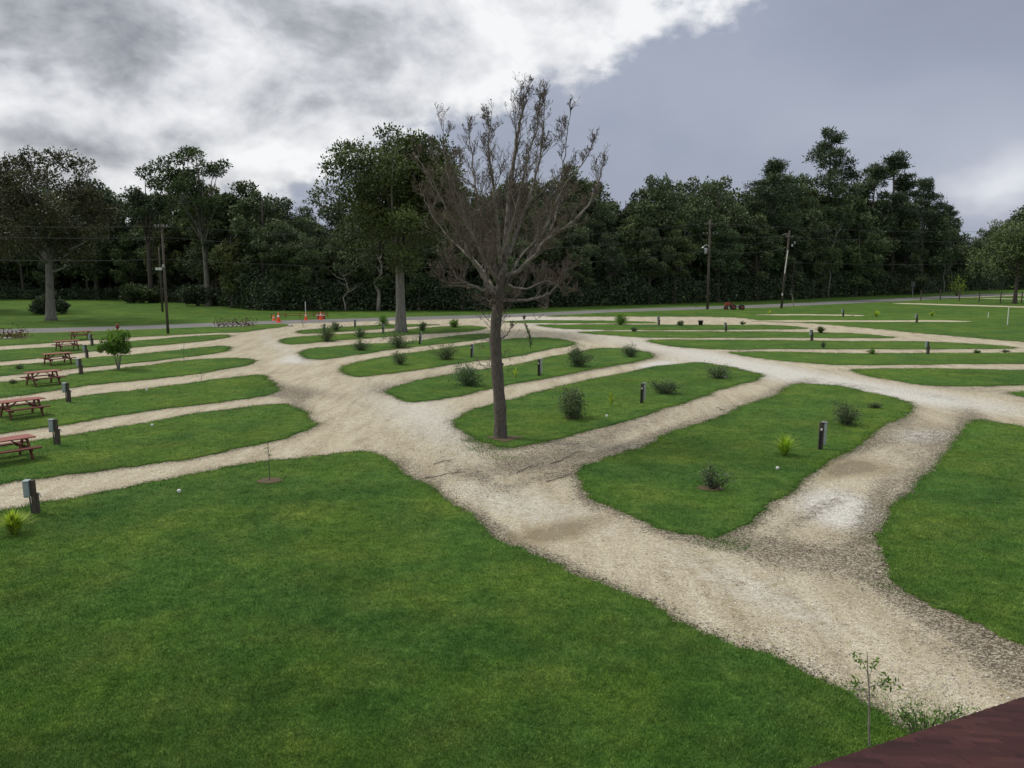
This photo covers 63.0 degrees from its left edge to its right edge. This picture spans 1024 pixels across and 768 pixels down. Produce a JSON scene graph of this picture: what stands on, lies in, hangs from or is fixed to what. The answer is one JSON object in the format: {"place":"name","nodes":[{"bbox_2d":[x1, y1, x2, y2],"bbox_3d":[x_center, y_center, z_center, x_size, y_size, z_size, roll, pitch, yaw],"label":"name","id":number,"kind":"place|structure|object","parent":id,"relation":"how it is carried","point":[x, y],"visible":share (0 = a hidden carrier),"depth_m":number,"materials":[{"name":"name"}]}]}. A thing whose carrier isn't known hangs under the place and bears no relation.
{"place":"outdoors","nodes":[
{"label":"outdoors","id":0,"kind":"place"},
{"bbox_2d":[0,335,228,361],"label":"lawn","id":1,"kind":"structure","parent":0,"point":[17,354],"depth_m":67.89,"materials":[{"name":"green plant"}]},
{"bbox_2d":[0,346,229,375],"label":"lawn","id":2,"kind":"structure","parent":0,"point":[138,358],"depth_m":60.03,"materials":[{"name":"green plant"}]},
{"bbox_2d":[0,358,254,397],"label":"lawn","id":3,"kind":"structure","parent":0,"point":[118,377],"depth_m":51.84,"materials":[{"name":"green plant"}]},
{"bbox_2d":[95,328,131,369],"bbox_3d":[-25.609,-2.266,54.105,2.416,2.728,1.898,4,9,28],"label":"tree","id":4,"kind":"object","parent":3,"relation":"on","point":[115,341],"visible":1,"depth_m":53.72,"materials":[{"name":"green plant"}]},
{"bbox_2d":[0,375,277,433],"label":"lawn","id":5,"kind":"structure","parent":0,"point":[165,395],"depth_m":41.93,"materials":[{"name":"green plant"}]},
{"bbox_2d":[0,396,50,419],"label":"picnic table","id":6,"kind":"object","parent":5,"relation":"on","point":[33,404],"visible":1,"depth_m":37.38,"materials":[{"name":"red wood"}]},
{"bbox_2d":[0,324,287,345],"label":"lawn","id":7,"kind":"structure","parent":0,"point":[42,338],"depth_m":82.66,"materials":[{"name":"green plant"}]},
{"bbox_2d":[0,404,316,483],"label":"lawn","id":8,"kind":"structure","parent":0,"point":[225,427],"depth_m":32.21,"materials":[{"name":"green plant"}]},
{"bbox_2d":[0,434,41,459],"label":"picnic table","id":9,"kind":"object","parent":8,"relation":"on","point":[20,444],"visible":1,"depth_m":29.23,"materials":[{"name":"red wood"}]},
{"bbox_2d":[279,326,483,343],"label":"lawn","id":10,"kind":"structure","parent":0,"point":[313,339],"depth_m":81.48,"materials":[{"name":"green plant"}]},
{"bbox_2d":[302,122,493,331],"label":"oak tree","id":11,"kind":"object","parent":10,"relation":"on","point":[397,213],"visible":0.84,"depth_m":80.56,"materials":[{"name":"green plant"}]},
{"bbox_2d":[300,334,489,359],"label":"lawn","id":12,"kind":"structure","parent":0,"point":[328,352],"depth_m":67.89,"materials":[{"name":"green plant"}]},
{"bbox_2d":[342,337,572,376],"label":"lawn","id":13,"kind":"structure","parent":0,"point":[426,358],"depth_m":61.99,"materials":[{"name":"green plant"}]},
{"bbox_2d":[0,324,1023,767],"bbox_3d":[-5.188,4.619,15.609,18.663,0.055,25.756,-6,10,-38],"label":"lawn","id":14,"kind":"structure","parent":0,"point":[212,477],"depth_m":15.75,"materials":[{"name":"green plant"}]},
{"bbox_2d":[0,508,35,534],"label":"ornamental grass","id":15,"kind":"object","parent":14,"relation":"on","point":[12,523],"depth_m":21.04,"materials":[{"name":"green plant"}]},
{"bbox_2d":[839,650,903,746],"bbox_3d":[5.035,4.379,11.716,1.011,1.585,0.511,0,8,0],"label":"sapling","id":16,"kind":"object","parent":14,"relation":"on","point":[869,686],"visible":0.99,"depth_m":11.72,"materials":[{"name":"green plant"}]},
{"bbox_2d":[0,295,1023,732],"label":"gravel road","id":17,"kind":"structure","parent":0,"point":[908,449],"depth_m":26.77,"materials":[{"name":"beige gravel"}]},
{"bbox_2d":[1,363,1023,728],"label":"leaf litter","id":18,"kind":"object","parent":17,"relation":"on","point":[623,515],"visible":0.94,"depth_m":25.78,"materials":[{"name":"brown plant"}]},
{"bbox_2d":[894,700,981,733],"bbox_3d":[6.249,4.740,11.983,1.851,0.838,1.124,0,8,0],"label":"shrub","id":19,"kind":"object","parent":17,"relation":"on","point":[913,721],"visible":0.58,"depth_m":12.02,"materials":[{"name":"green plant"}]},
{"bbox_2d":[0,281,1023,328],"bbox_3d":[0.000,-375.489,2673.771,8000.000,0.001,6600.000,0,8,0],"label":"ground","id":20,"kind":"structure","parent":0,"point":[95,313],"depth_m":122.19,"materials":[{"name":"green plant"}]},
{"bbox_2d":[26,292,70,313],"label":"bush","id":21,"kind":"object","parent":20,"relation":"on","point":[37,306],"visible":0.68,"depth_m":115.08,"materials":[{"name":"green plant"}]},
{"bbox_2d":[0,144,126,320],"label":"oak tree","id":22,"kind":"object","parent":20,"relation":"on","point":[49,217],"visible":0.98,"depth_m":99.12,"materials":[{"name":"green plant"}]},
{"bbox_2d":[60,233,113,298],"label":"woodland tree","id":23,"kind":"object","parent":20,"relation":"on","point":[90,273],"visible":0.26,"depth_m":162.26,"materials":[{"name":"green plant"}]},
{"bbox_2d":[57,178,131,299],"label":"woodland tree","id":24,"kind":"object","parent":20,"relation":"on","point":[110,245],"visible":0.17,"depth_m":161.78,"materials":[{"name":"green plant"}]},
{"bbox_2d":[108,230,154,283],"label":"woodland tree","id":25,"kind":"object","parent":20,"relation":"on","point":[131,263],"visible":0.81,"depth_m":160.15,"materials":[{"name":"green plant"}]},
{"bbox_2d":[118,281,167,302],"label":"bush","id":26,"kind":"object","parent":20,"relation":"on","point":[134,292],"visible":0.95,"depth_m":148.21,"materials":[{"name":"green plant"}]},
{"bbox_2d":[120,164,171,302],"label":"broadleaf tree","id":27,"kind":"object","parent":20,"relation":"on","point":[145,202],"visible":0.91,"depth_m":147.85,"materials":[{"name":"green plant"}]},
{"bbox_2d":[130,214,188,300],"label":"woodland tree","id":28,"kind":"object","parent":20,"relation":"on","point":[172,279],"visible":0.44,"depth_m":155.27,"materials":[{"name":"green plant"}]},
{"bbox_2d":[141,229,183,301],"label":"woodland tree","id":29,"kind":"object","parent":20,"relation":"on","point":[169,263],"visible":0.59,"depth_m":153.21,"materials":[{"name":"green plant"}]},
{"bbox_2d":[165,195,219,289],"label":"woodland tree","id":30,"kind":"object","parent":20,"relation":"on","point":[181,263],"visible":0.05,"depth_m":151.43,"materials":[{"name":"green plant"}]},
{"bbox_2d":[144,145,246,305],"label":"broadleaf tree","id":31,"kind":"object","parent":20,"relation":"on","point":[182,180],"visible":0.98,"depth_m":132.28,"materials":[{"name":"green wood"}]},
{"bbox_2d":[177,284,215,305],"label":"bush","id":32,"kind":"object","parent":20,"relation":"on","point":[192,294],"visible":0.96,"depth_m":137.28,"materials":[{"name":"green plant"}]},
{"bbox_2d":[176,183,224,303],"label":"woodland tree","id":33,"kind":"object","parent":20,"relation":"on","point":[215,274],"visible":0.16,"depth_m":142.57,"materials":[{"name":"green plant"}]},
{"bbox_2d":[182,222,220,286],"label":"woodland tree","id":34,"kind":"object","parent":20,"relation":"on","point":[195,252],"visible":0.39,"depth_m":141.27,"materials":[{"name":"green plant"}]},
{"bbox_2d":[201,196,246,304],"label":"woodland tree","id":35,"kind":"object","parent":20,"relation":"on","point":[219,225],"visible":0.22,"depth_m":134.71,"materials":[{"name":"green plant"}]},
{"bbox_2d":[207,226,255,307],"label":"woodland tree","id":36,"kind":"object","parent":20,"relation":"on","point":[226,252],"visible":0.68,"depth_m":130.29,"materials":[{"name":"green plant"}]},
{"bbox_2d":[216,179,264,305],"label":"woodland tree","id":37,"kind":"object","parent":20,"relation":"on","point":[246,194],"visible":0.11,"depth_m":135.96,"materials":[{"name":"green plant"}]},
{"bbox_2d":[227,195,302,308],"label":"woodland tree","id":38,"kind":"object","parent":20,"relation":"on","point":[249,206],"visible":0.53,"depth_m":127.28,"materials":[{"name":"green plant"}]},
{"bbox_2d":[242,196,312,307],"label":"woodland tree","id":39,"kind":"object","parent":20,"relation":"on","point":[284,205],"visible":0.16,"depth_m":129.27,"materials":[{"name":"green plant"}]},
{"bbox_2d":[257,219,298,309],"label":"woodland tree","id":40,"kind":"object","parent":20,"relation":"on","point":[277,256],"visible":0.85,"depth_m":123.63,"materials":[{"name":"green plant"}]},
{"bbox_2d":[260,267,321,309],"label":"bush","id":41,"kind":"object","parent":20,"relation":"on","point":[277,279],"visible":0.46,"depth_m":124.89,"materials":[{"name":"green plant"}]},
{"bbox_2d":[266,216,332,276],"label":"woodland tree","id":42,"kind":"object","parent":20,"relation":"on","point":[300,222],"visible":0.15,"depth_m":129.40,"materials":[{"name":"green plant"}]},
{"bbox_2d":[283,231,330,309],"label":"woodland tree","id":43,"kind":"object","parent":20,"relation":"on","point":[308,257],"visible":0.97,"depth_m":123.50,"materials":[{"name":"green plant"}]},
{"bbox_2d":[306,201,348,305],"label":"woodland tree","id":44,"kind":"object","parent":20,"relation":"on","point":[333,218],"visible":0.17,"depth_m":134.97,"materials":[{"name":"green plant"}]},
{"bbox_2d":[319,223,372,309],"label":"woodland tree","id":45,"kind":"object","parent":20,"relation":"on","point":[335,246],"visible":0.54,"depth_m":123.46,"materials":[{"name":"green plant"}]},
{"bbox_2d":[353,232,395,309],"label":"woodland tree","id":46,"kind":"object","parent":20,"relation":"on","point":[369,275],"visible":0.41,"depth_m":123.61,"materials":[{"name":"green plant"}]},
{"bbox_2d":[390,229,440,309],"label":"woodland tree","id":47,"kind":"object","parent":20,"relation":"on","point":[425,275],"visible":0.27,"depth_m":123.67,"materials":[{"name":"green plant"}]},
{"bbox_2d":[432,222,484,310],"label":"woodland tree","id":48,"kind":"object","parent":20,"relation":"on","point":[471,267],"visible":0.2,"depth_m":123.51,"materials":[{"name":"green plant"}]},
{"bbox_2d":[479,228,532,297],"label":"woodland tree","id":49,"kind":"object","parent":20,"relation":"on","point":[510,263],"visible":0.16,"depth_m":126.53,"materials":[{"name":"green plant"}]},
{"bbox_2d":[0,257,1023,310],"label":"undergrowth","id":50,"kind":"object","parent":20,"relation":"on","point":[327,294],"visible":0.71,"depth_m":141.72,"materials":[{"name":"green plant"}]},
{"bbox_2d":[0,212,1023,305],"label":"woodland","id":51,"kind":"object","parent":20,"relation":"on","point":[66,283],"visible":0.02,"depth_m":175.21,"materials":[{"name":"green plant"}]},
{"bbox_2d":[514,209,563,307],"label":"woodland tree","id":52,"kind":"object","parent":20,"relation":"on","point":[545,256],"visible":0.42,"depth_m":131.75,"materials":[{"name":"green plant"}]},
{"bbox_2d":[544,162,592,303],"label":"woodland tree","id":53,"kind":"object","parent":20,"relation":"on","point":[585,186],"visible":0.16,"depth_m":143.87,"materials":[{"name":"green plant"}]},
{"bbox_2d":[548,190,596,303],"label":"woodland tree","id":54,"kind":"object","parent":20,"relation":"on","point":[572,208],"visible":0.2,"depth_m":140.03,"materials":[{"name":"green plant"}]},
{"bbox_2d":[553,224,600,305],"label":"woodland tree","id":55,"kind":"object","parent":20,"relation":"on","point":[574,249],"visible":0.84,"depth_m":134.94,"materials":[{"name":"green plant"}]},
{"bbox_2d":[576,202,621,303],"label":"woodland tree","id":56,"kind":"object","parent":20,"relation":"on","point":[602,217],"visible":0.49,"depth_m":142.53,"materials":[{"name":"green plant"}]},
{"bbox_2d":[577,180,627,292],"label":"woodland tree","id":57,"kind":"object","parent":20,"relation":"on","point":[615,209],"visible":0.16,"depth_m":148.94,"materials":[{"name":"green plant"}]},
{"bbox_2d":[595,231,627,304],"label":"woodland tree","id":58,"kind":"object","parent":20,"relation":"on","point":[606,255],"visible":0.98,"depth_m":138.83,"materials":[{"name":"green plant"}]},
{"bbox_2d":[605,213,655,301],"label":"woodland tree","id":59,"kind":"object","parent":20,"relation":"on","point":[630,251],"visible":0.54,"depth_m":144.50,"materials":[{"name":"green plant"}]},
{"bbox_2d":[635,226,675,303],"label":"woodland tree","id":60,"kind":"object","parent":20,"relation":"on","point":[650,262],"visible":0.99,"depth_m":142.64,"materials":[{"name":"green plant"}]},
{"bbox_2d":[630,173,683,302],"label":"woodland tree","id":61,"kind":"object","parent":20,"relation":"on","point":[649,182],"visible":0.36,"depth_m":146.31,"materials":[{"name":"green plant"}]},
{"bbox_2d":[622,186,697,301],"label":"woodland tree","id":62,"kind":"object","parent":20,"relation":"on","point":[633,209],"visible":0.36,"depth_m":145.49,"materials":[{"name":"green plant"}]},
{"bbox_2d":[650,217,702,303],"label":"woodland tree","id":63,"kind":"object","parent":20,"relation":"on","point":[684,244],"visible":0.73,"depth_m":144.24,"materials":[{"name":"green plant"}]},
{"bbox_2d":[667,190,719,300],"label":"woodland tree","id":64,"kind":"object","parent":20,"relation":"on","point":[701,218],"visible":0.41,"depth_m":150.72,"materials":[{"name":"green plant"}]},
{"bbox_2d":[686,175,750,300],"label":"woodland tree","id":65,"kind":"object","parent":20,"relation":"on","point":[719,205],"visible":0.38,"depth_m":153.64,"materials":[{"name":"green plant"}]},
{"bbox_2d":[697,221,745,301],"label":"woodland tree","id":66,"kind":"object","parent":20,"relation":"on","point":[726,241],"visible":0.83,"depth_m":150.24,"materials":[{"name":"green plant"}]},
{"bbox_2d":[692,206,776,299],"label":"woodland tree","id":67,"kind":"object","parent":20,"relation":"on","point":[743,271],"visible":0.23,"depth_m":155.68,"materials":[{"name":"green plant"}]},
{"bbox_2d":[739,213,785,300],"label":"woodland tree","id":68,"kind":"object","parent":20,"relation":"on","point":[764,233],"visible":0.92,"depth_m":155.88,"materials":[{"name":"green plant"}]},
{"bbox_2d":[742,200,795,297],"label":"woodland tree","id":69,"kind":"object","parent":20,"relation":"on","point":[776,265],"visible":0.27,"depth_m":160.86,"materials":[{"name":"green plant"}]},
{"bbox_2d":[737,157,809,298],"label":"pine tree","id":70,"kind":"object","parent":20,"relation":"on","point":[772,174],"visible":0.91,"depth_m":157.87,"materials":[{"name":"green plant"}]},
{"bbox_2d":[775,216,813,299],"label":"woodland tree","id":71,"kind":"object","parent":20,"relation":"on","point":[797,251],"visible":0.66,"depth_m":161.91,"materials":[{"name":"green plant"}]},
{"bbox_2d":[777,181,830,294],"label":"woodland tree","id":72,"kind":"object","parent":20,"relation":"on","point":[801,191],"visible":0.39,"depth_m":166.51,"materials":[{"name":"green plant"}]},
{"bbox_2d":[783,175,850,295],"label":"woodland tree","id":73,"kind":"object","parent":20,"relation":"on","point":[815,193],"visible":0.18,"depth_m":172.90,"materials":[{"name":"green plant"}]},
{"bbox_2d":[802,234,843,297],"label":"woodland tree","id":74,"kind":"object","parent":20,"relation":"on","point":[828,253],"visible":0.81,"depth_m":169.66,"materials":[{"name":"green plant"}]},
{"bbox_2d":[811,194,848,296],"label":"woodland tree","id":75,"kind":"object","parent":20,"relation":"on","point":[839,246],"visible":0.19,"depth_m":173.40,"materials":[{"name":"green plant"}]},
{"bbox_2d":[798,125,868,296],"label":"pine tree","id":76,"kind":"object","parent":20,"relation":"on","point":[822,153],"visible":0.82,"depth_m":171.80,"materials":[{"name":"green plant"}]},
{"bbox_2d":[812,193,880,293],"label":"woodland tree","id":77,"kind":"object","parent":20,"relation":"on","point":[856,203],"visible":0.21,"depth_m":179.47,"materials":[{"name":"green plant"}]},
{"bbox_2d":[834,229,892,296],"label":"woodland tree","id":78,"kind":"object","parent":20,"relation":"on","point":[855,256],"visible":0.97,"depth_m":176.24,"materials":[{"name":"green plant"}]},
{"bbox_2d":[844,160,902,294],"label":"pine tree","id":79,"kind":"object","parent":20,"relation":"on","point":[876,174],"visible":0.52,"depth_m":183.30,"materials":[{"name":"green plant"}]},
{"bbox_2d":[850,206,901,294],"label":"woodland tree","id":80,"kind":"object","parent":20,"relation":"on","point":[882,234],"visible":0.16,"depth_m":183.33,"materials":[{"name":"green plant"}]},
{"bbox_2d":[869,148,926,294],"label":"pine tree","id":81,"kind":"object","parent":20,"relation":"on","point":[903,185],"visible":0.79,"depth_m":185.82,"materials":[{"name":"green plant"}]},
{"bbox_2d":[882,199,921,293],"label":"woodland tree","id":82,"kind":"object","parent":20,"relation":"on","point":[913,224],"visible":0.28,"depth_m":189.80,"materials":[{"name":"green plant"}]},
{"bbox_2d":[887,228,928,294],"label":"woodland tree","id":83,"kind":"object","parent":20,"relation":"on","point":[908,255],"visible":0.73,"depth_m":188.68,"materials":[{"name":"green plant"}]},
{"bbox_2d":[898,176,950,293],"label":"pine tree","id":84,"kind":"object","parent":20,"relation":"on","point":[928,196],"visible":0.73,"depth_m":193.63,"materials":[{"name":"green plant"}]},
{"bbox_2d":[910,200,956,280],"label":"woodland tree","id":85,"kind":"object","parent":20,"relation":"on","point":[943,226],"visible":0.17,"depth_m":198.25,"materials":[{"name":"green plant"}]},
{"bbox_2d":[918,213,964,292],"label":"woodland tree","id":86,"kind":"object","parent":20,"relation":"on","point":[946,237],"visible":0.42,"depth_m":200.62,"materials":[{"name":"green plant"}]},
{"bbox_2d":[0,294,1023,332],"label":"road","id":87,"kind":"structure","parent":0,"point":[29,330],"depth_m":107.99,"materials":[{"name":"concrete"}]},
{"bbox_2d":[0,0,1023,240],"label":"sky","id":88,"kind":"structure","parent":0,"point":[680,89],"materials":[{"name":"grey"}]},
{"bbox_2d":[388,348,651,401],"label":"lawn","id":89,"kind":"structure","parent":0,"point":[609,356],"depth_m":52.32,"materials":[{"name":"green plant"}]},
{"bbox_2d":[447,358,491,386],"bbox_3d":[-2.489,-0.671,46.908,1.899,1.627,2.995,-5,10,-33],"label":"shrub","id":90,"kind":"object","parent":89,"relation":"on","point":[467,377],"visible":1,"depth_m":46.79,"materials":[{"name":"green plant"}]},
{"bbox_2d":[453,363,761,447],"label":"lawn","id":91,"kind":"structure","parent":0,"point":[692,369],"depth_m":41.32,"materials":[{"name":"green plant"}]},
{"bbox_2d":[403,71,610,441],"bbox_3d":[-0.295,-4.722,32.067,7.734,14.197,7.052,0,8,0],"label":"bare tree","id":92,"kind":"object","parent":91,"relation":"on","point":[497,292],"visible":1,"depth_m":31.59,"materials":[{"name":"brown plant"}]},
{"bbox_2d":[552,384,588,419],"bbox_3d":[2.672,0.767,37.153,1.622,1.602,2.138,-5,9,-29],"label":"shrub","id":93,"kind":"object","parent":91,"relation":"on","point":[571,407],"visible":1,"depth_m":36.92,"materials":[{"name":"green plant"}]},
{"bbox_2d":[538,324,804,329],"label":"lawn","id":94,"kind":"structure","parent":0,"point":[641,327],"depth_m":92.00,"materials":[{"name":"green plant"}]},
{"bbox_2d":[581,331,890,337],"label":"lawn","id":95,"kind":"structure","parent":0,"point":[676,334],"depth_m":81.48,"materials":[{"name":"green plant"}]},
{"bbox_2d":[577,383,911,537],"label":"lawn","id":96,"kind":"structure","parent":0,"point":[799,395],"depth_m":29.54,"materials":[{"name":"green plant"}]},
{"bbox_2d":[697,460,737,490],"bbox_3d":[6.123,2.791,25.308,0.895,0.906,1.625,-3,9,-23],"label":"shrub","id":97,"kind":"object","parent":96,"relation":"on","point":[710,477],"visible":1,"depth_m":25.34,"materials":[{"name":"green plant"}]},
{"bbox_2d":[829,399,863,426],"bbox_3d":[14.190,1.173,35.481,1.361,1.208,1.967,2,8,15],"label":"shrub","id":98,"kind":"object","parent":96,"relation":"on","point":[845,416],"visible":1,"depth_m":35.36,"materials":[{"name":"green plant"}]},
{"bbox_2d":[546,296,1023,341],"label":"lawn","id":99,"kind":"structure","parent":0,"point":[982,325],"depth_m":111.85,"materials":[{"name":"green plant"}]},
{"bbox_2d":[964,218,1023,303],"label":"broadleaf tree","id":100,"kind":"object","parent":99,"relation":"on","point":[1012,256],"visible":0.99,"depth_m":144.69,"materials":[{"name":"green plant"}]},
{"bbox_2d":[650,340,1014,349],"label":"lawn","id":101,"kind":"structure","parent":0,"point":[741,344],"depth_m":71.29,"materials":[{"name":"green plant"}]},
{"bbox_2d":[730,351,1023,364],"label":"lawn","id":102,"kind":"structure","parent":0,"point":[888,358],"depth_m":61.32,"materials":[{"name":"green plant"}]},
{"bbox_2d":[809,697,1023,767],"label":"roof","id":103,"kind":"structure","parent":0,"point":[992,737],"depth_m":5.52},
{"bbox_2d":[855,368,1023,386],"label":"lawn","id":104,"kind":"structure","parent":0,"point":[934,373],"depth_m":50.91,"materials":[{"name":"green plant"}]},
{"bbox_2d":[875,420,1023,644],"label":"lawn","id":105,"kind":"structure","parent":0,"point":[958,462],"depth_m":21.84,"materials":[{"name":"green plant"}]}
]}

